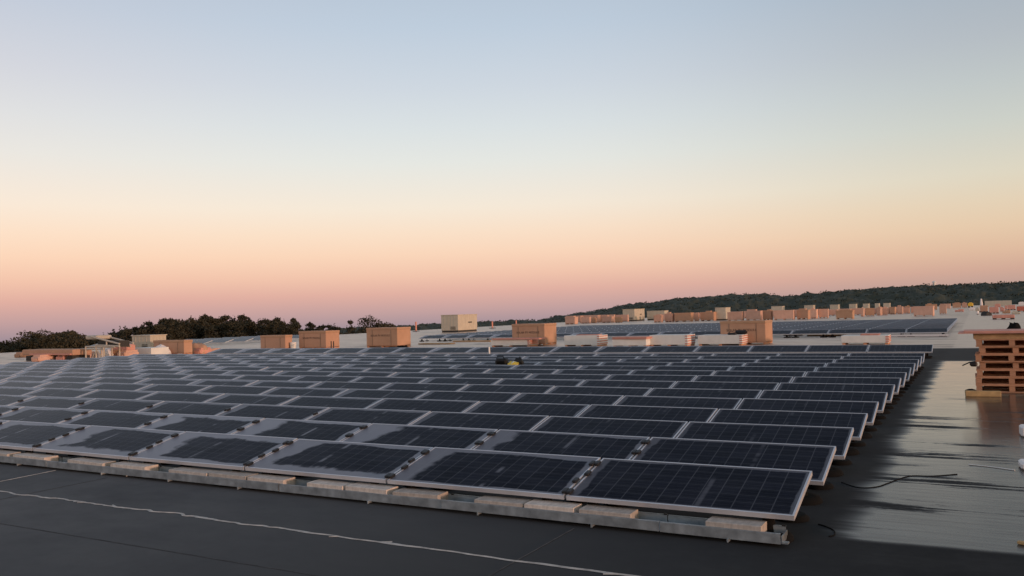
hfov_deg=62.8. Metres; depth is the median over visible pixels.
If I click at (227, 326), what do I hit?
tree
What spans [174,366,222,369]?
solar panel
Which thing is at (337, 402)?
solar panel
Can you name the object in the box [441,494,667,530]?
ballast tray
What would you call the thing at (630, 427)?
solar panel
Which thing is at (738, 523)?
ballast block
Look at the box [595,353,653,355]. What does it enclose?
solar panel
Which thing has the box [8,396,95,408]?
solar panel
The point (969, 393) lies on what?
timber beam
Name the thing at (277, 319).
tree
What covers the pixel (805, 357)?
solar panel
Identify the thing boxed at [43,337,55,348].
tree
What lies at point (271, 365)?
solar panel
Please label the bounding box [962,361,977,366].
strap
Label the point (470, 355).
solar panel
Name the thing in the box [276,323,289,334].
tree
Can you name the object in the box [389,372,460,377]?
solar panel
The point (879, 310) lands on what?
cardboard crate
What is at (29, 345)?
tree
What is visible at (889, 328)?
solar panel
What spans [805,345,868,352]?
solar panel
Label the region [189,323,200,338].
tree
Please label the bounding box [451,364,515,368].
solar panel
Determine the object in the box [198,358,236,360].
solar panel
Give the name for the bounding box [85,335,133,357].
material hoist
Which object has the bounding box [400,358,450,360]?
solar panel
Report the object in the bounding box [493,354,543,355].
solar panel
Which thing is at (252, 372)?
solar panel
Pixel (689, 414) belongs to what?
solar panel
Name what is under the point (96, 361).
solar panel
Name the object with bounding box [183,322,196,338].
tree
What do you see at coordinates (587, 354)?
solar panel
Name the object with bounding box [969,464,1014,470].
cable
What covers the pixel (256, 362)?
solar panel
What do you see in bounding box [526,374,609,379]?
solar panel
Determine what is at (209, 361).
solar panel
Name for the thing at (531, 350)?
solar panel
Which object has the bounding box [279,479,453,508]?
ballast tray
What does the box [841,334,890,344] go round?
white carton
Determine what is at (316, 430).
solar panel
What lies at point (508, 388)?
solar panel
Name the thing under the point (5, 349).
tree
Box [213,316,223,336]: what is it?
tree
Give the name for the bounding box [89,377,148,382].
solar panel
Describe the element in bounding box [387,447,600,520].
solar panel
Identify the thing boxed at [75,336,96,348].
tree
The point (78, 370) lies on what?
solar panel
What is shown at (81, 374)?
solar panel
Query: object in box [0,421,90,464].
solar panel
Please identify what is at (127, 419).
solar panel
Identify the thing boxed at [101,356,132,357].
solar panel
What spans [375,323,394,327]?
tree
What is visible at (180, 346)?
cardboard crate
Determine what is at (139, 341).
rooftop unit
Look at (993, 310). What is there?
cardboard crate
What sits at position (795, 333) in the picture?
solar panel
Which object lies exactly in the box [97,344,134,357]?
torn carton
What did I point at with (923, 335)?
ballast tray
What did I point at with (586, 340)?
white carton
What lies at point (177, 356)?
solar panel
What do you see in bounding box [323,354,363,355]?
solar panel
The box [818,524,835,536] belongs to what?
cable
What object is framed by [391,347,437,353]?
solar panel
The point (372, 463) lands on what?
solar panel
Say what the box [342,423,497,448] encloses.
solar panel
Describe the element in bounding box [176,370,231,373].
solar panel
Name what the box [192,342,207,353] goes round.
cardboard scraps
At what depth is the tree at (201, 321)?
112.36 m
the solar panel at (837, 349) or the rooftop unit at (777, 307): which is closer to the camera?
the solar panel at (837, 349)
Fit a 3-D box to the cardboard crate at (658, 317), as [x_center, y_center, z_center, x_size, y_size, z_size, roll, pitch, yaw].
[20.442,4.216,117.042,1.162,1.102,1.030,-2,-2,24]
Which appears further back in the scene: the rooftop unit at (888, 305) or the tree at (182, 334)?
the rooftop unit at (888, 305)
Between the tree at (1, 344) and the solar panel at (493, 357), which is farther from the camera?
the tree at (1, 344)
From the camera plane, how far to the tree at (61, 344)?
99.36 m
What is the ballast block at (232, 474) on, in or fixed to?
in the ballast tray at (164, 473)
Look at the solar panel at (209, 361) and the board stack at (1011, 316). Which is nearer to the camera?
the solar panel at (209, 361)
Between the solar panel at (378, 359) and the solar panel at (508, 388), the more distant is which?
the solar panel at (378, 359)
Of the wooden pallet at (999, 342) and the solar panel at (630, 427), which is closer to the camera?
the solar panel at (630, 427)
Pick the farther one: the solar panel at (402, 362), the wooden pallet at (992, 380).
the solar panel at (402, 362)
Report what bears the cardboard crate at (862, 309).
on the roof
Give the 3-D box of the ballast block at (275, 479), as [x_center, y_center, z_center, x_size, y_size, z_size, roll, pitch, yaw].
[-2.616,2.111,9.124,0.520,0.114,0.195,-2,-2,28]
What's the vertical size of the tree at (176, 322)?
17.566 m
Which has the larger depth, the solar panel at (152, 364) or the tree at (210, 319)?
the tree at (210, 319)
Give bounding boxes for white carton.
[135,347,168,353]
[491,339,538,346]
[564,334,607,346]
[612,339,649,345]
[649,334,694,345]
[698,334,748,345]
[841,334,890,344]
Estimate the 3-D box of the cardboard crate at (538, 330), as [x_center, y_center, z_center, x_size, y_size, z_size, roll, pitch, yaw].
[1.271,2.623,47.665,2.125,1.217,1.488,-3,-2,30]
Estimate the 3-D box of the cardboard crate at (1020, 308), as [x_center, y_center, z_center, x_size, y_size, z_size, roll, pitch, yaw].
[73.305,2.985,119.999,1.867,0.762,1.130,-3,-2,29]
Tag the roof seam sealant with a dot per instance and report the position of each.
(390, 543)
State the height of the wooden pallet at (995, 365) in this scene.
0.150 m
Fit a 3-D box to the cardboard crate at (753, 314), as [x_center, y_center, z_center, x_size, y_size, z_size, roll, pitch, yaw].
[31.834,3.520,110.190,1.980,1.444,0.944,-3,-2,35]
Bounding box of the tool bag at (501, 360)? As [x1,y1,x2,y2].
[495,356,508,364]
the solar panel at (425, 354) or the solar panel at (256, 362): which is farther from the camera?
the solar panel at (425, 354)
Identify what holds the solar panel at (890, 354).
on the roof
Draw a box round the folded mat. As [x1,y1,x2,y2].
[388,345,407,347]
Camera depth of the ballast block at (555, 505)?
7.43 m
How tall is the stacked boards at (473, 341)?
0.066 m
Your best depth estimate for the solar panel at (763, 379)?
17.19 m
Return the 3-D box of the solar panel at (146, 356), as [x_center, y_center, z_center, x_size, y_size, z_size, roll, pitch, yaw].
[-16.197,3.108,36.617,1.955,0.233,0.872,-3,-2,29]
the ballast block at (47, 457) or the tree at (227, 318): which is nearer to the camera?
the ballast block at (47, 457)
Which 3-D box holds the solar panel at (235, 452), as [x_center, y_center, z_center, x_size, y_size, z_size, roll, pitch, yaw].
[-3.652,2.057,10.229,1.986,0.414,1.044,-3,-2,29]
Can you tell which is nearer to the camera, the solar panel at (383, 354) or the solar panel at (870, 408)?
the solar panel at (870, 408)
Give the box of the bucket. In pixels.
[290,342,295,347]
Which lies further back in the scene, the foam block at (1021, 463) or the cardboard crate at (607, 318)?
the cardboard crate at (607, 318)
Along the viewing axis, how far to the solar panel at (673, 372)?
19.42 m
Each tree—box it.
[0,340,26,351]
[1,346,10,352]
[4,330,35,344]
[13,333,58,351]
[21,340,37,349]
[28,329,52,337]
[31,332,42,343]
[37,335,53,348]
[37,337,79,348]
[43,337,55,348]
[58,332,90,348]
[59,330,82,339]
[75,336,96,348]
[110,333,123,339]
[121,328,131,341]
[136,328,146,334]
[144,325,153,334]
[150,324,168,339]
[161,317,200,326]
[164,323,180,339]
[165,320,175,339]
[175,323,186,339]
[182,319,222,337]
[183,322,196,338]
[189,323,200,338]
[190,323,204,338]
[192,318,206,338]
[197,319,214,338]
[202,323,219,337]
[206,316,217,331]
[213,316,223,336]
[220,314,230,336]
[220,320,233,337]
[231,323,247,336]
[232,314,249,330]
[232,321,241,334]
[238,323,248,335]
[243,320,255,333]
[247,324,259,335]
[254,323,267,335]
[261,321,276,334]
[270,316,280,322]
[271,321,280,334]
[275,321,287,334]
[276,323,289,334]
[287,323,296,334]
[291,322,301,334]
[304,322,313,330]
[329,323,340,329]
[346,320,355,333]
[346,325,368,333]
[357,315,375,333]
[358,319,383,332]
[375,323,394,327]
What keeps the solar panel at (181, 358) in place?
on the roof
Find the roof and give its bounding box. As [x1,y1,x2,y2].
[0,304,1023,575]
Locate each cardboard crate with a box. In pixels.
[153,340,192,353]
[260,335,291,347]
[298,330,339,347]
[366,327,410,346]
[512,323,556,344]
[565,316,577,323]
[581,317,590,322]
[583,315,600,322]
[591,317,596,322]
[601,315,614,322]
[614,317,622,322]
[616,315,628,321]
[653,314,662,321]
[664,312,674,321]
[674,312,693,321]
[694,312,698,320]
[700,311,715,320]
[720,320,772,343]
[727,312,743,320]
[746,309,762,319]
[762,309,772,319]
[773,310,794,319]
[796,308,809,318]
[810,308,817,317]
[818,309,828,317]
[829,309,837,315]
[836,309,854,318]
[851,308,860,314]
[860,307,864,315]
[865,308,873,315]
[876,307,882,314]
[882,306,887,314]
[889,307,895,313]
[897,305,902,313]
[901,307,909,313]
[913,306,934,315]
[925,303,936,309]
[939,304,946,313]
[952,302,960,307]
[980,305,987,311]
[989,307,998,312]
[1007,305,1015,309]
[1017,306,1023,311]
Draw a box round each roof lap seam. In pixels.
[0,523,318,575]
[489,528,573,575]
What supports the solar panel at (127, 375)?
on the roof
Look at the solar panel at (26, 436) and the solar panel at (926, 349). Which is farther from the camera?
the solar panel at (926, 349)
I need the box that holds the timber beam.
[965,390,1000,396]
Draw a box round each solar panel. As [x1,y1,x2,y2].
[0,364,33,367]
[0,367,28,370]
[0,371,23,374]
[0,375,15,379]
[0,380,49,386]
[0,386,42,394]
[0,395,34,404]
[0,405,24,413]
[0,407,92,422]
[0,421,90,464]
[4,362,40,364]
[4,376,56,380]
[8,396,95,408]
[14,371,60,375]
[22,368,64,371]
[24,388,97,397]
[28,365,67,367]
[33,425,184,474]
[34,362,71,364]
[34,382,97,388]
[40,360,72,361]
[44,376,100,381]
[51,372,99,376]
[56,368,100,371]
[59,410,172,427]
[62,365,103,368]
[66,362,101,364]
[69,398,163,411]
[70,360,103,362]
[72,358,103,359]
[77,390,157,399]
[84,383,151,390]
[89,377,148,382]
[91,373,144,377]
[95,365,138,368]
[95,369,141,372]
[98,360,136,362]
[99,363,136,365]
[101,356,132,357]
[101,358,133,359]
[129,354,160,355]
[129,431,297,486]
[130,356,162,357]
[131,358,165,359]
[131,360,170,362]
[131,363,174,365]
[133,366,179,368]
[134,369,184,373]
[134,373,191,378]
[136,384,211,391]
[137,378,200,384]
[137,391,224,401]
[139,401,240,415]
[140,414,264,433]
[158,354,189,355]
[160,356,194,357]
[163,358,200,359]
[165,360,206,362]
[169,363,214,365]
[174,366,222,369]
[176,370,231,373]
[182,374,242,379]
[187,354,220,355]
[188,379,258,385]
[192,356,227,357]
[197,385,275,393]
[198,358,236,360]
[202,360,243,362]
[206,349,243,353]
[206,394,298,404]
[209,363,255,365]
[215,366,267,369]
[216,404,329,419]
[218,354,253,355]
[225,356,262,357]
[225,370,281,374]
[231,358,273,360]
[233,375,298,380]
[234,348,274,353]
[234,418,371,440]
[241,360,284,363]
[245,439,432,501]
[247,380,321,387]
[252,354,287,355]
[252,363,299,366]
[260,387,347,396]
[261,356,300,357]
[262,348,303,353]
[263,367,317,370]
[269,358,314,360]
[275,371,336,375]
[280,361,329,363]
[282,396,383,408]
[286,354,324,355]
[290,375,361,381]
[292,348,334,353]
[295,364,348,366]
[298,356,339,357]
[307,407,430,424]
[310,358,357,360]
[310,382,390,388]
[311,367,369,371]
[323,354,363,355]
[324,348,366,353]
[325,361,376,363]
[329,371,396,376]
[334,389,428,398]
[338,356,381,357]
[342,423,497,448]
[344,364,400,367]
[352,376,428,382]
[354,358,402,360]
[357,348,400,353]
[362,354,404,355]
[363,368,427,371]
[366,398,479,412]
[373,361,427,364]
[380,356,426,358]
[380,383,468,390]
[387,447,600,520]
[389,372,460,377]
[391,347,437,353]
[395,364,454,367]
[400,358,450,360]
[403,354,447,355]
[411,411,548,430]
[417,391,520,401]
[419,335,447,341]
[420,377,502,384]
[422,361,481,364]
[422,368,489,372]
[425,356,474,358]
[428,347,475,353]
[442,335,469,340]
[446,354,493,355]
[449,359,495,361]
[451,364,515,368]
[454,373,531,378]
[459,384,554,392]
[464,401,589,416]
[466,334,495,339]
[466,347,514,353]
[471,356,524,358]
[474,429,649,459]
[477,362,538,364]
[485,369,558,373]
[490,334,511,337]
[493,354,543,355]
[494,378,584,385]
[507,347,556,353]
[508,359,559,361]
[509,393,623,404]
[511,365,581,368]
[522,356,579,358]
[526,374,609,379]
[532,416,687,438]
[536,362,602,365]
[542,353,596,355]
[547,386,651,395]
[549,346,601,353]
[553,369,632,374]
[556,333,573,336]
[557,359,620,361]
[566,458,811,544]
[573,333,601,334]
[577,356,637,358]
[577,404,717,422]
[578,380,675,388]
[579,366,652,369]
[595,346,649,353]
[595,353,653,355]
[599,362,670,365]
[602,332,630,336]
[605,374,696,381]
[615,396,741,409]
[619,359,686,361]
[627,332,660,335]
[629,370,714,375]
[632,437,835,505]
[636,356,700,358]
[643,346,698,352]
[645,388,761,399]
[650,366,730,371]
[652,353,713,355]
[660,332,691,333]
[668,362,744,366]
[671,381,778,390]
[676,422,853,476]
[685,359,757,362]
[691,331,720,338]
[693,375,793,383]
[694,346,751,352]
[699,356,768,358]
[709,409,867,455]
[712,371,805,377]
[713,353,778,355]
[729,366,816,371]
[736,398,878,438]
[744,363,825,367]
[748,345,808,352]
[756,359,834,366]
[758,390,887,424]
[768,356,841,361]
[772,330,792,337]
[776,383,894,413]
[778,353,848,357]
[791,330,828,337]
[791,377,900,404]
[798,329,832,329]
[804,372,906,396]
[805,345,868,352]
[815,367,910,389]
[826,363,914,383]
[828,329,866,337]
[834,359,918,378]
[842,356,921,373]
[849,353,924,369]
[866,329,906,336]
[867,345,932,358]
[870,328,907,330]
[906,328,947,336]
[912,326,949,329]
[917,324,951,327]
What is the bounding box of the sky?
[0,0,1023,342]
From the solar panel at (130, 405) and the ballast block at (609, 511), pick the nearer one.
the ballast block at (609, 511)
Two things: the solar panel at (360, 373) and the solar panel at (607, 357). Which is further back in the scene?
the solar panel at (607, 357)
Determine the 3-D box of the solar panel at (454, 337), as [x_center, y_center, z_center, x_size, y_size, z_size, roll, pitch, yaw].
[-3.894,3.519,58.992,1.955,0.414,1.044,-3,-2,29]
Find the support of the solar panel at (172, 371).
on the roof
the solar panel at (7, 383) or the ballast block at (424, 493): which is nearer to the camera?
the ballast block at (424, 493)
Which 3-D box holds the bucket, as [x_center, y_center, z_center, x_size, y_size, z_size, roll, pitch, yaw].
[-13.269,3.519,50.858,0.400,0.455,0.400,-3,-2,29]
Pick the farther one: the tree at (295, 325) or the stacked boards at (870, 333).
the tree at (295, 325)
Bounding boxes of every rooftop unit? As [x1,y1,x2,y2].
[131,334,166,347]
[441,314,476,331]
[622,309,644,320]
[647,310,668,319]
[715,307,730,319]
[771,306,784,309]
[804,305,814,309]
[830,304,839,310]
[849,304,856,308]
[883,303,890,307]
[985,300,1011,305]
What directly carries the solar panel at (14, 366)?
on the roof
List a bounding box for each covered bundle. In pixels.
[14,352,32,356]
[31,355,54,361]
[56,355,72,359]
[117,350,138,355]
[194,347,211,353]
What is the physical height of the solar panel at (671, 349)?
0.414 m
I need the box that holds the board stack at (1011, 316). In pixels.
[992,314,1014,318]
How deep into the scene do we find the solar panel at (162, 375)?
23.63 m
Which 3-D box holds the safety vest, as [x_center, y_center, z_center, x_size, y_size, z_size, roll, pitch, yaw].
[0.081,2.136,24.336,0.453,0.255,0.396,-3,11,35]
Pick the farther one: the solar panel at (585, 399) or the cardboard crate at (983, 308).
the cardboard crate at (983, 308)
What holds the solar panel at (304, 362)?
on the roof
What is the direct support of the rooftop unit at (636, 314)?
on the roof
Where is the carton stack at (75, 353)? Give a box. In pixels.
[22,348,91,360]
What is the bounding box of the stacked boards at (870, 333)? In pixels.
[861,333,880,334]
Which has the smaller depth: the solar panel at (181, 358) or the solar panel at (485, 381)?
the solar panel at (485, 381)
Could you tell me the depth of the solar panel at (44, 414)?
14.41 m
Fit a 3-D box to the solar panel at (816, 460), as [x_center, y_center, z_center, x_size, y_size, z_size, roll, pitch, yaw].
[2.224,1.844,8.606,1.970,0.414,1.044,-3,-2,29]
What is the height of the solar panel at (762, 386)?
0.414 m
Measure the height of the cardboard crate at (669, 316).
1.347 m
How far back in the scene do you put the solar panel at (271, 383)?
19.46 m
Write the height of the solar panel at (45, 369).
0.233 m
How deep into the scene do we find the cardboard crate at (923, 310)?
106.81 m
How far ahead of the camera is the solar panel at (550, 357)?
27.27 m
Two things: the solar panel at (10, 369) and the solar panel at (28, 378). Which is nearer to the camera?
the solar panel at (28, 378)
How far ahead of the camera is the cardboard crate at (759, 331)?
40.80 m
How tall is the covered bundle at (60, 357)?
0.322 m
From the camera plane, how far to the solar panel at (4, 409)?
15.21 m
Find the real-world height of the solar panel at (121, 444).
0.414 m
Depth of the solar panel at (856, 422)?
11.14 m
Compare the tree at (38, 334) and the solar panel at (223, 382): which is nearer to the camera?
the solar panel at (223, 382)
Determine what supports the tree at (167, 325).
on the ground
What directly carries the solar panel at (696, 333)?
on the roof
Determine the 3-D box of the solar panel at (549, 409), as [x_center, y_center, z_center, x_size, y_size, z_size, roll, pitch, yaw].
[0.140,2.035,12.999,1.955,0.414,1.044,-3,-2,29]
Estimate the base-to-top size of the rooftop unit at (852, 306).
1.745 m
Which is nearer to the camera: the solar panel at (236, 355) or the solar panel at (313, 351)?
the solar panel at (236, 355)
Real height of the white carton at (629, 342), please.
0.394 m
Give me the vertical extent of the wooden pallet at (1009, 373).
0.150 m
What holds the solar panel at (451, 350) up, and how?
on the roof
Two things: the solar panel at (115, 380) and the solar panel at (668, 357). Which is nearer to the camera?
the solar panel at (115, 380)
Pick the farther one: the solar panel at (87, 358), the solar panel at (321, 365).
the solar panel at (87, 358)
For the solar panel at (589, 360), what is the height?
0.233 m
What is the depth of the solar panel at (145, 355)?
39.07 m
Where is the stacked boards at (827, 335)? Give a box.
[807,334,845,335]
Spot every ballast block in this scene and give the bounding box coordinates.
[0,450,20,456]
[13,453,58,464]
[68,457,115,466]
[110,461,158,470]
[169,467,218,475]
[209,470,257,479]
[247,474,294,484]
[307,479,352,489]
[345,482,397,494]
[393,488,447,499]
[474,495,530,506]
[524,499,581,512]
[579,504,637,518]
[705,516,766,531]
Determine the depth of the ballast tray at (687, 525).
6.66 m
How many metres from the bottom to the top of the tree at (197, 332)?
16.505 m
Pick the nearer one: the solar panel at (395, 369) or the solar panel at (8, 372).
the solar panel at (395, 369)
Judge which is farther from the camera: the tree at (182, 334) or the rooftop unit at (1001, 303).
the rooftop unit at (1001, 303)
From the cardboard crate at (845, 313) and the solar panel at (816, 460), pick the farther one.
the cardboard crate at (845, 313)
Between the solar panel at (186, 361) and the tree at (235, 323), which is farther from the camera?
the tree at (235, 323)
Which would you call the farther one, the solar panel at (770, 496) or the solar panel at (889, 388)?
the solar panel at (889, 388)
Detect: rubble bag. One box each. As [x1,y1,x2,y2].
[981,311,991,315]
[1007,322,1020,328]
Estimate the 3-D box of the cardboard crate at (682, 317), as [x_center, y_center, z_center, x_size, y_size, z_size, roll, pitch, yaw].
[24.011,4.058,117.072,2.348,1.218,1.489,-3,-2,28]
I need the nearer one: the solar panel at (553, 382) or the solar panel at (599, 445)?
the solar panel at (599, 445)
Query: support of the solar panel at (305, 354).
on the roof
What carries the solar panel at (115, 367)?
on the roof
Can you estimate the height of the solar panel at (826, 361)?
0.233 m
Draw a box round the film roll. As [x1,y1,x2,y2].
[735,330,746,333]
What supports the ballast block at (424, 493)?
in the ballast tray at (300, 487)
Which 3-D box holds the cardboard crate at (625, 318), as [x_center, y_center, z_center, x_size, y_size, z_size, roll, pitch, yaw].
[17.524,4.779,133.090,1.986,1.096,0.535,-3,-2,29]
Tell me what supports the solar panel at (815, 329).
on the roof
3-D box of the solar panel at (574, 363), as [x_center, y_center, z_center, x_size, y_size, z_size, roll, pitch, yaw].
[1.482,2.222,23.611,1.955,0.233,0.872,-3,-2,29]
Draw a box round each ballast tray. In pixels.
[0,456,62,466]
[46,457,161,476]
[146,466,279,490]
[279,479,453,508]
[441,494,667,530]
[660,515,788,544]
[891,334,948,335]
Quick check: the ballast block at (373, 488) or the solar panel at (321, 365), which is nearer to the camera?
the ballast block at (373, 488)
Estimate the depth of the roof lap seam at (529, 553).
6.46 m
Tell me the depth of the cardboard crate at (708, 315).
117.42 m
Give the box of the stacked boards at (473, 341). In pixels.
[453,340,490,341]
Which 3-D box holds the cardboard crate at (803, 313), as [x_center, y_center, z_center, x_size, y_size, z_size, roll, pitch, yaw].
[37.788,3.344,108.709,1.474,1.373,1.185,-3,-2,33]
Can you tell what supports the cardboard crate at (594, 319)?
on the roof
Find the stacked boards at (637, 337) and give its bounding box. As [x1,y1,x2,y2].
[612,336,651,338]
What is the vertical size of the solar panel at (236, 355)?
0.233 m
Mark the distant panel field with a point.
(890, 323)
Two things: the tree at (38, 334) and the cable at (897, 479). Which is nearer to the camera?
the cable at (897, 479)
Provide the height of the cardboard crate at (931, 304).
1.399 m
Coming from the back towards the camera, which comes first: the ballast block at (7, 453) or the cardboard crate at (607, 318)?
the cardboard crate at (607, 318)
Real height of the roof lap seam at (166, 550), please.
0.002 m
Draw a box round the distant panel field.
[91,318,956,345]
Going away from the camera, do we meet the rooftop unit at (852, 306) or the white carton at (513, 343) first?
the white carton at (513, 343)
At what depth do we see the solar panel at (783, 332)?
48.17 m
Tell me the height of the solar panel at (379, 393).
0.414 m
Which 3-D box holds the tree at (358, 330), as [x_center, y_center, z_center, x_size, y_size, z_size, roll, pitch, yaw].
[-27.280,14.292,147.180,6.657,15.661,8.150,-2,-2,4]
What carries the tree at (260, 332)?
on the ground
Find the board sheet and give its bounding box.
[958,329,1023,333]
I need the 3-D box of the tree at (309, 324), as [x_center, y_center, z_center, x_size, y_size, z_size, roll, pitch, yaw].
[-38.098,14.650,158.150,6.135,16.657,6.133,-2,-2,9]
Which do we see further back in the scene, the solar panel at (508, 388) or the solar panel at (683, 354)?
the solar panel at (683, 354)
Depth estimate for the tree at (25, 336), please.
111.49 m
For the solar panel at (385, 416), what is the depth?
12.81 m
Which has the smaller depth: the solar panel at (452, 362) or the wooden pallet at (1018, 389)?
the wooden pallet at (1018, 389)
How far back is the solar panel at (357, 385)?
18.52 m
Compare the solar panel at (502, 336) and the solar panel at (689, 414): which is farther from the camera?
the solar panel at (502, 336)
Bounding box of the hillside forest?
[340,281,1023,333]
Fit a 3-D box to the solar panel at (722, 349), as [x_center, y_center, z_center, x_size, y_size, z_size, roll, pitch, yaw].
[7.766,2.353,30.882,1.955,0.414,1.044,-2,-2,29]
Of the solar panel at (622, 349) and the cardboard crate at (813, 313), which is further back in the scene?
the cardboard crate at (813, 313)
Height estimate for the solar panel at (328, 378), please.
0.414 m
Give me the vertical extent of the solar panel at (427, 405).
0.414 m
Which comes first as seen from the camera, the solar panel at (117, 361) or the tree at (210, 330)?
the solar panel at (117, 361)
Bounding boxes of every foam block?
[1018,459,1023,469]
[1019,424,1023,436]
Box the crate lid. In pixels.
[973,333,1023,338]
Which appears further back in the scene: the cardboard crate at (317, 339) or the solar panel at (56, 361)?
the cardboard crate at (317, 339)
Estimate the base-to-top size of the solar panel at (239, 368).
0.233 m
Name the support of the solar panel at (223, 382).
on the roof
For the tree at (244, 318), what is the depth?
123.43 m
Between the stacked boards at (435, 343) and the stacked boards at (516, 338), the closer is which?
the stacked boards at (516, 338)
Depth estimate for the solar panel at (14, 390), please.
19.69 m
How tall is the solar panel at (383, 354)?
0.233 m
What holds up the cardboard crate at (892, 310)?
on the roof
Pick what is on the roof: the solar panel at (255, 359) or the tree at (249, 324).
the solar panel at (255, 359)
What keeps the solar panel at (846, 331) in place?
on the roof
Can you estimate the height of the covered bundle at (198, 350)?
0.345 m
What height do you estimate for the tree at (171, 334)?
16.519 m
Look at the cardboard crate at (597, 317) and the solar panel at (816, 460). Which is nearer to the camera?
the solar panel at (816, 460)
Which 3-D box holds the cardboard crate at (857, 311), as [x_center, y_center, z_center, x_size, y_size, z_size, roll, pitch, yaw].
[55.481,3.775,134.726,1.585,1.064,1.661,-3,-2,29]
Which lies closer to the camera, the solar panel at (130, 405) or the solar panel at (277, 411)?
the solar panel at (277, 411)
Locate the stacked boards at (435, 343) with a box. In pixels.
[418,343,455,344]
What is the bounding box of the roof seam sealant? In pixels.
[0,491,637,575]
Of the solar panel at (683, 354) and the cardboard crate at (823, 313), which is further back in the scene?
the cardboard crate at (823, 313)
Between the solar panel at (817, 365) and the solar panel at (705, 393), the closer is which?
the solar panel at (705, 393)
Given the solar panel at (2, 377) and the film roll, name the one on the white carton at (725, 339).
the film roll
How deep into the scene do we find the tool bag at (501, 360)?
24.38 m
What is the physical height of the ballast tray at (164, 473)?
0.120 m
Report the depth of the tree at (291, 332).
110.85 m
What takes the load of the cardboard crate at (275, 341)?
on the roof
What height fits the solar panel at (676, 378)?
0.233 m
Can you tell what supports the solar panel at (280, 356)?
on the roof
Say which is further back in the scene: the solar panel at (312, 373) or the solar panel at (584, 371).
the solar panel at (312, 373)
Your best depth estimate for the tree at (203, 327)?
108.16 m
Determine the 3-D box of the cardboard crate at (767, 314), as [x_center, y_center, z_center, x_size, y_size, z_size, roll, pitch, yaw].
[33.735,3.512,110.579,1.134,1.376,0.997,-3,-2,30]
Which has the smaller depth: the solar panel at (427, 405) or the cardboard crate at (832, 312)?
the solar panel at (427, 405)
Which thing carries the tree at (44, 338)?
on the ground
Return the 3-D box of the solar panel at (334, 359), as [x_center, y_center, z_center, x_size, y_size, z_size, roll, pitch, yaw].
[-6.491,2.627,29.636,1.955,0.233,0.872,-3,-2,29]
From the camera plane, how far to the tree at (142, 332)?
102.42 m
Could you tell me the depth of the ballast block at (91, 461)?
10.56 m
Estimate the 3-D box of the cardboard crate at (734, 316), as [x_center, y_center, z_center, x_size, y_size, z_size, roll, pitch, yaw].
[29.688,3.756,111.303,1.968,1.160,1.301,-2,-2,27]
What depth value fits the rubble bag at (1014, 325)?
49.54 m
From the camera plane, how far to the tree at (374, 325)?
147.35 m
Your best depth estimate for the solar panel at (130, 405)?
15.69 m
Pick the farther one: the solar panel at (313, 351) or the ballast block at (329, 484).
the solar panel at (313, 351)
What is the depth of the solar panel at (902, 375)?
17.41 m
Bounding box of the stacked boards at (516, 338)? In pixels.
[491,337,546,339]
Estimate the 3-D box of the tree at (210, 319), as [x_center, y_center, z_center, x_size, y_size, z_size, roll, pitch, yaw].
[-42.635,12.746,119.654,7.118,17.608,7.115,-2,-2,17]
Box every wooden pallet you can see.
[975,339,1023,346]
[975,352,1023,361]
[975,373,1023,384]
[976,366,1023,377]
[976,381,1023,392]
[978,347,1023,353]
[979,362,1023,369]
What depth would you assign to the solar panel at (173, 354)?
38.09 m
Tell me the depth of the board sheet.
16.79 m
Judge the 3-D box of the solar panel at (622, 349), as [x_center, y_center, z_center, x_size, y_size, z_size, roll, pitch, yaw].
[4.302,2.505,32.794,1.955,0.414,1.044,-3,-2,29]
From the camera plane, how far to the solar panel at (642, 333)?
52.34 m
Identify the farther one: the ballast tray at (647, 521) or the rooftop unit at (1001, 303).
the rooftop unit at (1001, 303)
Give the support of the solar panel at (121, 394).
on the roof
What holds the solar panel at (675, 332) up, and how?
on the roof
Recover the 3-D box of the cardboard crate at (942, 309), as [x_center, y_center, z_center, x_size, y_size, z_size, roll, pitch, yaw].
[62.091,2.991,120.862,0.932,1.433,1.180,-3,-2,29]
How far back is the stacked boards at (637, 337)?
41.61 m
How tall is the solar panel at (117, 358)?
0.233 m
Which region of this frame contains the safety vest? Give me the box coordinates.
[507,356,523,364]
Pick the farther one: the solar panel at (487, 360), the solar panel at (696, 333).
the solar panel at (696, 333)
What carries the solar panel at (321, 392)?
on the roof
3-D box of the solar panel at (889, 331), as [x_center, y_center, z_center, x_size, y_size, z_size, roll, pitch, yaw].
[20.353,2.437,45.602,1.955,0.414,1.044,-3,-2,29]
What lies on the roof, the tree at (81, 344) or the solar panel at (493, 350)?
the solar panel at (493, 350)
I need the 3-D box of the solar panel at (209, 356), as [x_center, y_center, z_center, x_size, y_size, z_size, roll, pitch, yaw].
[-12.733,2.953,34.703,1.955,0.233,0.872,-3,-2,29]
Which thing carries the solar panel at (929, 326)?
on the roof
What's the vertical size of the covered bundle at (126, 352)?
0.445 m
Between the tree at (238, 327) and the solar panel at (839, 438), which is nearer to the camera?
the solar panel at (839, 438)
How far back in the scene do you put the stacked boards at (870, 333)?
37.67 m
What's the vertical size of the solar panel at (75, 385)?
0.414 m
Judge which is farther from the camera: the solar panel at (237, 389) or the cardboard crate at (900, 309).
the cardboard crate at (900, 309)
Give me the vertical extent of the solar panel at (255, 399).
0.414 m
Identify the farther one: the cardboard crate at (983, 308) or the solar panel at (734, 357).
the cardboard crate at (983, 308)
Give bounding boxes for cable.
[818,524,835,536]
[841,474,956,487]
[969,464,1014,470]
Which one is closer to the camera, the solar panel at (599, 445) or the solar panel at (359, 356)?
the solar panel at (599, 445)

